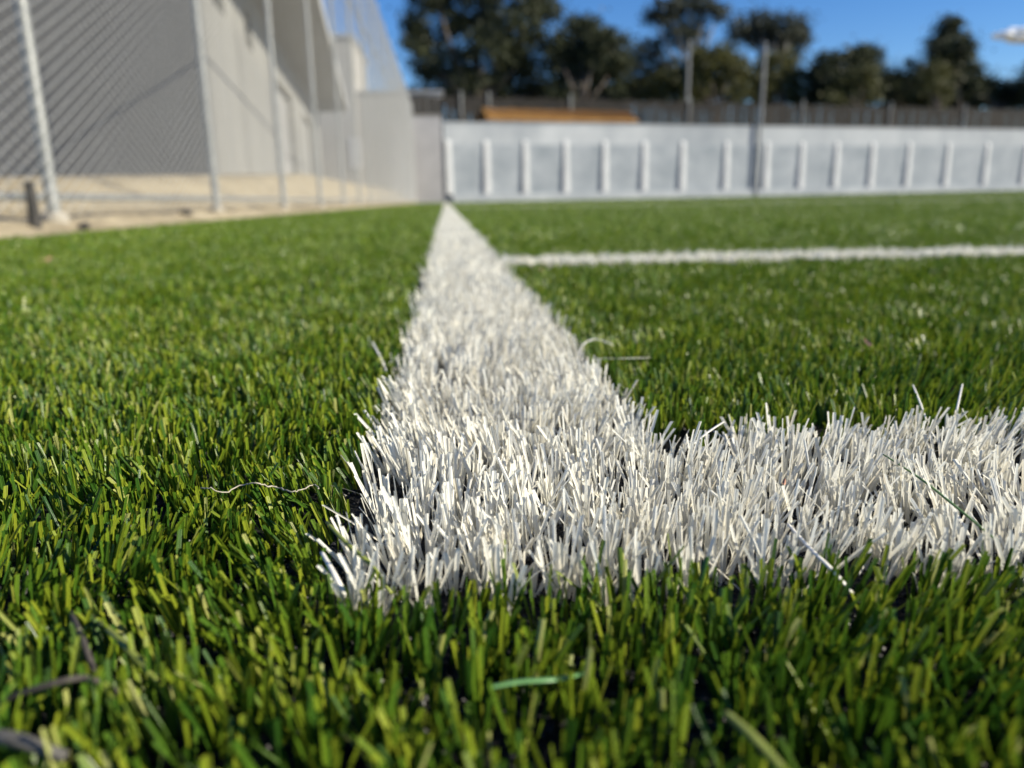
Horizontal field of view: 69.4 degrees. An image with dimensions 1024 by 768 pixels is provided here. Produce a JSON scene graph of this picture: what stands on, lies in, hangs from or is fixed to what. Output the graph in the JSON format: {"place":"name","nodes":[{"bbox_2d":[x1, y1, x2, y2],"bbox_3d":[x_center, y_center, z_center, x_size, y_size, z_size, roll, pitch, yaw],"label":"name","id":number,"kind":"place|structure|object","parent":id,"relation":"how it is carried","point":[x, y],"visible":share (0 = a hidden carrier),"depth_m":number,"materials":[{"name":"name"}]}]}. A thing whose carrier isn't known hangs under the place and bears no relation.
{"place":"outdoors","nodes":[
{"label":"outdoors","id":0,"kind":"place"},
{"bbox_2d":[0,174,417,238],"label":"sand bank","id":1,"kind":"structure","parent":0,"point":[16,221],"depth_m":5.29,"materials":[{"name":"beige sand"}]},
{"bbox_2d":[23,181,41,238],"bbox_3d":[-1.779,-0.645,2.748,0.043,0.208,0.046,-2,14,-5],"label":"stake","id":2,"kind":"object","parent":1,"relation":"on","point":[34,216],"visible":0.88,"depth_m":2.73,"materials":[{"name":"wood"}]},
{"bbox_2d":[78,222,89,228],"bbox_3d":[-1.737,-0.644,3.009,0.041,0.030,0.054,-2,14,-5],"label":"stone","id":3,"kind":"object","parent":1,"relation":"on","point":[84,225],"visible":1,"depth_m":2.99,"materials":[{"name":"beige stone"}]},
{"bbox_2d":[0,0,347,176],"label":"gable building","id":4,"kind":"structure","parent":1,"relation":"on","point":[55,121],"depth_m":12.59,"materials":[{"name":"paint"}]},
{"bbox_2d":[276,85,291,173],"bbox_3d":[-7.640,-8.190,24.638,0.029,3.110,4.805,-3,14,-10],"label":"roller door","id":5,"kind":"structure","parent":4,"relation":"in","point":[281,94],"depth_m":25.32,"materials":[{"name":"grey metal"}]},
{"bbox_2d":[303,119,310,174],"bbox_3d":[-9.320,-10.345,33.370,0.029,3.110,4.505,-3,14,-10],"label":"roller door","id":6,"kind":"structure","parent":4,"relation":"in","point":[304,122],"depth_m":34.34,"materials":[{"name":"grey metal"}]},
{"bbox_2d":[179,209,191,215],"bbox_3d":[-1.942,-1.018,4.410,0.072,0.051,0.091,-2,14,-5],"label":"stone","id":7,"kind":"object","parent":1,"relation":"on","point":[186,212],"visible":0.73,"depth_m":4.37,"materials":[{"name":"grey stone"}]},
{"bbox_2d":[0,0,415,235],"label":"chain link fence","id":8,"kind":"object","parent":1,"relation":"on","point":[51,196],"visible":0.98,"depth_m":6.67,"materials":[{"name":"metal"}]},
{"bbox_2d":[0,190,1023,767],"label":"playing field","id":9,"kind":"structure","parent":0,"point":[696,731],"depth_m":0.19,"materials":[{"name":"green plastic"}]},
{"bbox_2d":[0,729,68,762],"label":"dry straw","id":10,"kind":"object","parent":9,"relation":"on","point":[25,742],"visible":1,"depth_m":0.13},
{"bbox_2d":[0,675,118,702],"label":"dry straw","id":11,"kind":"object","parent":9,"relation":"on","point":[57,682],"visible":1,"depth_m":0.15,"materials":[{"name":"grey plant"}]},
{"bbox_2d":[68,610,96,672],"bbox_3d":[-0.101,0.060,0.173,0.002,0.005,0.030,-12,18,-38],"label":"twig","id":12,"kind":"object","parent":9,"relation":"on","point":[84,645],"visible":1,"depth_m":0.17,"materials":[{"name":"wood"}]},
{"bbox_2d":[92,613,158,682],"bbox_3d":[-0.092,0.060,0.173,0.041,0.004,0.003,12,19,41],"label":"loose fibre","id":13,"kind":"object","parent":9,"relation":"on","point":[133,654],"visible":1,"depth_m":0.17,"materials":[{"name":"green plastic"}]},
{"bbox_2d":[200,482,318,492],"bbox_3d":[-0.086,0.036,0.252,0.041,0.004,0.014,-2,14,-5],"label":"dry root","id":14,"kind":"object","parent":9,"relation":"on","point":[261,484],"visible":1,"depth_m":0.25,"materials":[{"name":"plant"}]},
{"bbox_2d":[320,551,345,597],"bbox_3d":[-0.048,0.051,0.200,0.010,0.006,0.018,-2,14,-5],"label":"loose strand","id":15,"kind":"object","parent":9,"relation":"on","point":[334,574],"visible":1,"depth_m":0.20},
{"bbox_2d":[371,341,386,371],"bbox_3d":[-0.085,-0.015,0.476,0.002,0.011,0.074,-5,15,-18],"label":"loose strand","id":16,"kind":"object","parent":9,"relation":"on","point":[383,364],"visible":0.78,"depth_m":0.47},
{"bbox_2d":[318,34,443,189],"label":"beige building","id":17,"kind":"structure","parent":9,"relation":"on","point":[437,93],"depth_m":46.98,"materials":[{"name":"beige concrete"}]},
{"bbox_2d":[349,137,361,167],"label":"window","id":18,"kind":"structure","parent":17,"relation":"in","point":[351,147],"depth_m":47.09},
{"bbox_2d":[390,114,443,202],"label":"block wall","id":19,"kind":"structure","parent":9,"relation":"on","point":[428,171],"depth_m":39.04,"materials":[{"name":"concrete"}]},
{"bbox_2d":[0,379,1023,767],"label":"rubber crumb","id":20,"kind":"object","parent":9,"relation":"on","point":[544,731],"visible":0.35,"depth_m":0.19,"materials":[{"name":"black rubber"}]},
{"bbox_2d":[306,202,760,620],"bbox_3d":[-1.780,-4.901,20.152,0.173,0.032,41.294,-2,14,-5],"label":"white line","id":21,"kind":"object","parent":9,"relation":"on","point":[472,301],"visible":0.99,"depth_m":0.29,"materials":[{"name":"white plastic"}]},
{"bbox_2d":[325,521,392,594],"bbox_3d":[-0.045,0.049,0.209,0.004,0.010,0.034,-13,19,-41],"label":"loose fibre","id":22,"kind":"object","parent":21,"relation":"on","point":[347,544],"visible":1,"depth_m":0.20,"materials":[{"name":"green plastic"}]},
{"bbox_2d":[491,672,583,688],"bbox_3d":[0.006,0.062,0.156,0.022,0.006,0.012,-2,14,-5],"label":"loose fibre","id":23,"kind":"object","parent":9,"relation":"on","point":[531,680],"visible":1,"depth_m":0.15,"materials":[{"name":"green plastic"}]},
{"bbox_2d":[475,107,638,123],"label":"tiled shed","id":24,"kind":"structure","parent":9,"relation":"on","point":[524,115],"depth_m":41.74,"materials":[{"name":"ceramic"}]},
{"bbox_2d":[578,339,612,356],"bbox_3d":[0.049,-0.023,0.490,0.017,0.008,0.042,12,19,41],"label":"loose strand","id":25,"kind":"object","parent":9,"relation":"on","point":[584,343],"visible":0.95,"depth_m":0.50},
{"bbox_2d":[595,357,649,358],"bbox_3d":[0.068,-0.016,0.458,0.035,0.001,0.008,-2,14,-5],"label":"loose strand","id":26,"kind":"object","parent":9,"relation":"on","point":[618,358],"visible":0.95,"depth_m":0.46},
{"bbox_2d":[686,40,690,101],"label":"tall pole","id":27,"kind":"object","parent":9,"relation":"on","point":[688,71],"visible":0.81,"depth_m":52.85,"materials":[{"name":"grey metal"}]},
{"bbox_2d":[687,421,724,447],"bbox_3d":[0.082,0.021,0.308,0.028,0.005,0.002,-14,19,-43],"label":"loose strand","id":28,"kind":"object","parent":9,"relation":"on","point":[710,430],"visible":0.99,"depth_m":0.31},
{"bbox_2d":[410,91,1023,192],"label":"screen fence","id":29,"kind":"object","parent":9,"relation":"on","point":[889,116],"visible":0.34,"depth_m":48.29,"materials":[{"name":"grey metal"}]},
{"bbox_2d":[453,199,994,207],"bbox_3d":[4.084,-2.731,11.128,9.967,0.038,0.164,-2,14,-5],"label":"white line","id":30,"kind":"object","parent":9,"relation":"on","point":[727,203],"visible":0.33,"depth_m":11.06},
{"bbox_2d":[441,122,1023,202],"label":"perimeter wall","id":31,"kind":"structure","parent":9,"relation":"on","point":[489,161],"depth_m":44.28,"materials":[{"name":"white concrete"}]},
{"bbox_2d":[722,710,786,767],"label":"loose fibre","id":32,"kind":"object","parent":9,"relation":"on","point":[760,744],"visible":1,"depth_m":0.13,"materials":[{"name":"green plastic"}]},
{"bbox_2d":[496,243,1023,271],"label":"white line","id":33,"kind":"object","parent":9,"relation":"on","point":[777,255],"visible":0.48,"depth_m":1.23,"materials":[{"name":"white plastic"}]},
{"bbox_2d":[754,43,766,195],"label":"tall pole","id":34,"kind":"object","parent":9,"relation":"on","point":[760,123],"visible":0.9,"depth_m":44.46,"materials":[{"name":"grey metal"}]},
{"bbox_2d":[613,403,1023,599],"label":"white line","id":35,"kind":"object","parent":9,"relation":"on","point":[957,458],"visible":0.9,"depth_m":0.26,"materials":[{"name":"white plastic"}]},
{"bbox_2d":[883,454,993,538],"bbox_3d":[0.138,0.035,0.242,0.007,0.003,0.067,-2,14,-5],"label":"loose fibre","id":36,"kind":"object","parent":35,"relation":"on","point":[953,505],"visible":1,"depth_m":0.23,"materials":[{"name":"plastic"}]},
{"bbox_2d":[956,384,962,409],"bbox_3d":[0.204,0.011,0.338,0.001,0.012,0.044,9,17,33],"label":"loose strand","id":37,"kind":"object","parent":35,"relation":"on","point":[958,401],"visible":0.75,"depth_m":0.34},
{"bbox_2d":[787,524,853,592],"bbox_3d":[0.085,0.048,0.209,0.006,0.006,0.033,-2,14,-5],"label":"loose strand","id":38,"kind":"object","parent":9,"relation":"on","point":[816,554],"visible":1,"depth_m":0.20},
{"bbox_2d":[912,385,926,420],"bbox_3d":[0.193,0.009,0.352,0.002,0.009,0.033,3,15,16],"label":"loose strand","id":39,"kind":"object","parent":9,"relation":"on","point":[920,403],"visible":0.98,"depth_m":0.35},
{"bbox_2d":[322,0,1023,128],"label":"sky","id":40,"kind":"structure","parent":0,"point":[899,23],"materials":[{"name":"blue"}]},
{"bbox_2d":[864,338,872,345],"bbox_3d":[0.237,-0.028,0.491,0.004,0.005,0.006,-2,14,-5],"label":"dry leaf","id":41,"kind":"object","parent":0,"point":[868,342],"visible":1,"depth_m":0.49,"materials":[{"name":"brown plant"}]},
{"bbox_2d":[991,27,1023,43],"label":"cloud","id":42,"kind":"structure","parent":0,"point":[1013,35],"depth_m":892.38,"materials":[{"name":"white"}]},
{"label":"ground","id":43,"kind":"structure","parent":0,"visible":0},
{"bbox_2d":[387,0,570,115],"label":"broad tree","id":44,"kind":"object","parent":43,"relation":"on","point":[511,59],"visible":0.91,"depth_m":60.52,"materials":[{"name":"green plant"}]},
{"bbox_2d":[506,72,654,109],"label":"tree","id":45,"kind":"object","parent":43,"relation":"on","point":[629,96],"visible":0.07,"depth_m":65.13,"materials":[{"name":"green plant"}]},
{"bbox_2d":[534,6,644,109],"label":"dark tree","id":46,"kind":"object","parent":43,"relation":"on","point":[577,50],"visible":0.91,"depth_m":59.26,"materials":[{"name":"green plant"}]},
{"bbox_2d":[623,0,742,111],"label":"gum tree","id":47,"kind":"object","parent":43,"relation":"on","point":[674,13],"visible":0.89,"depth_m":63.26,"materials":[{"name":"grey plant"}]},
{"bbox_2d":[629,36,761,115],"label":"leafy tree","id":48,"kind":"object","parent":43,"relation":"on","point":[728,66],"visible":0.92,"depth_m":58.53,"materials":[{"name":"green plant"}]},
{"bbox_2d":[721,0,824,120],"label":"gum tree","id":49,"kind":"object","parent":43,"relation":"on","point":[770,32],"visible":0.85,"depth_m":64.92,"materials":[{"name":"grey plant"}]},
{"bbox_2d":[748,36,813,125],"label":"leafy tree","id":50,"kind":"object","parent":43,"relation":"on","point":[780,81],"visible":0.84,"depth_m":59.81,"materials":[{"name":"green plant"}]},
{"bbox_2d":[793,34,898,126],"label":"dark tree","id":51,"kind":"object","parent":43,"relation":"on","point":[825,68],"visible":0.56,"depth_m":58.79,"materials":[{"name":"green plant"}]},
{"bbox_2d":[805,57,897,117],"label":"leafy tree","id":52,"kind":"object","parent":43,"relation":"on","point":[852,94],"visible":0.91,"depth_m":56.39,"materials":[{"name":"green plant"}]},
{"bbox_2d":[869,51,927,113],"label":"tree","id":53,"kind":"object","parent":43,"relation":"on","point":[898,75],"visible":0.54,"depth_m":60.97,"materials":[{"name":"green plant"}]},
{"bbox_2d":[898,52,966,114],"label":"leafy tree","id":54,"kind":"object","parent":43,"relation":"on","point":[934,88],"visible":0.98,"depth_m":57.51,"materials":[{"name":"green plant"}]},
{"bbox_2d":[914,10,1002,126],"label":"conifer tree","id":55,"kind":"object","parent":43,"relation":"on","point":[954,42],"visible":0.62,"depth_m":60.90,"materials":[{"name":"green plant"}]},
{"bbox_2d":[969,66,1021,128],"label":"tree","id":56,"kind":"object","parent":43,"relation":"on","point":[1000,87],"visible":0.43,"depth_m":61.97,"materials":[{"name":"green plant"}]},
{"bbox_2d":[997,62,1023,109],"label":"dark tree","id":57,"kind":"object","parent":43,"relation":"on","point":[1018,93],"visible":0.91,"depth_m":60.96,"materials":[{"name":"green plant"}]}
]}

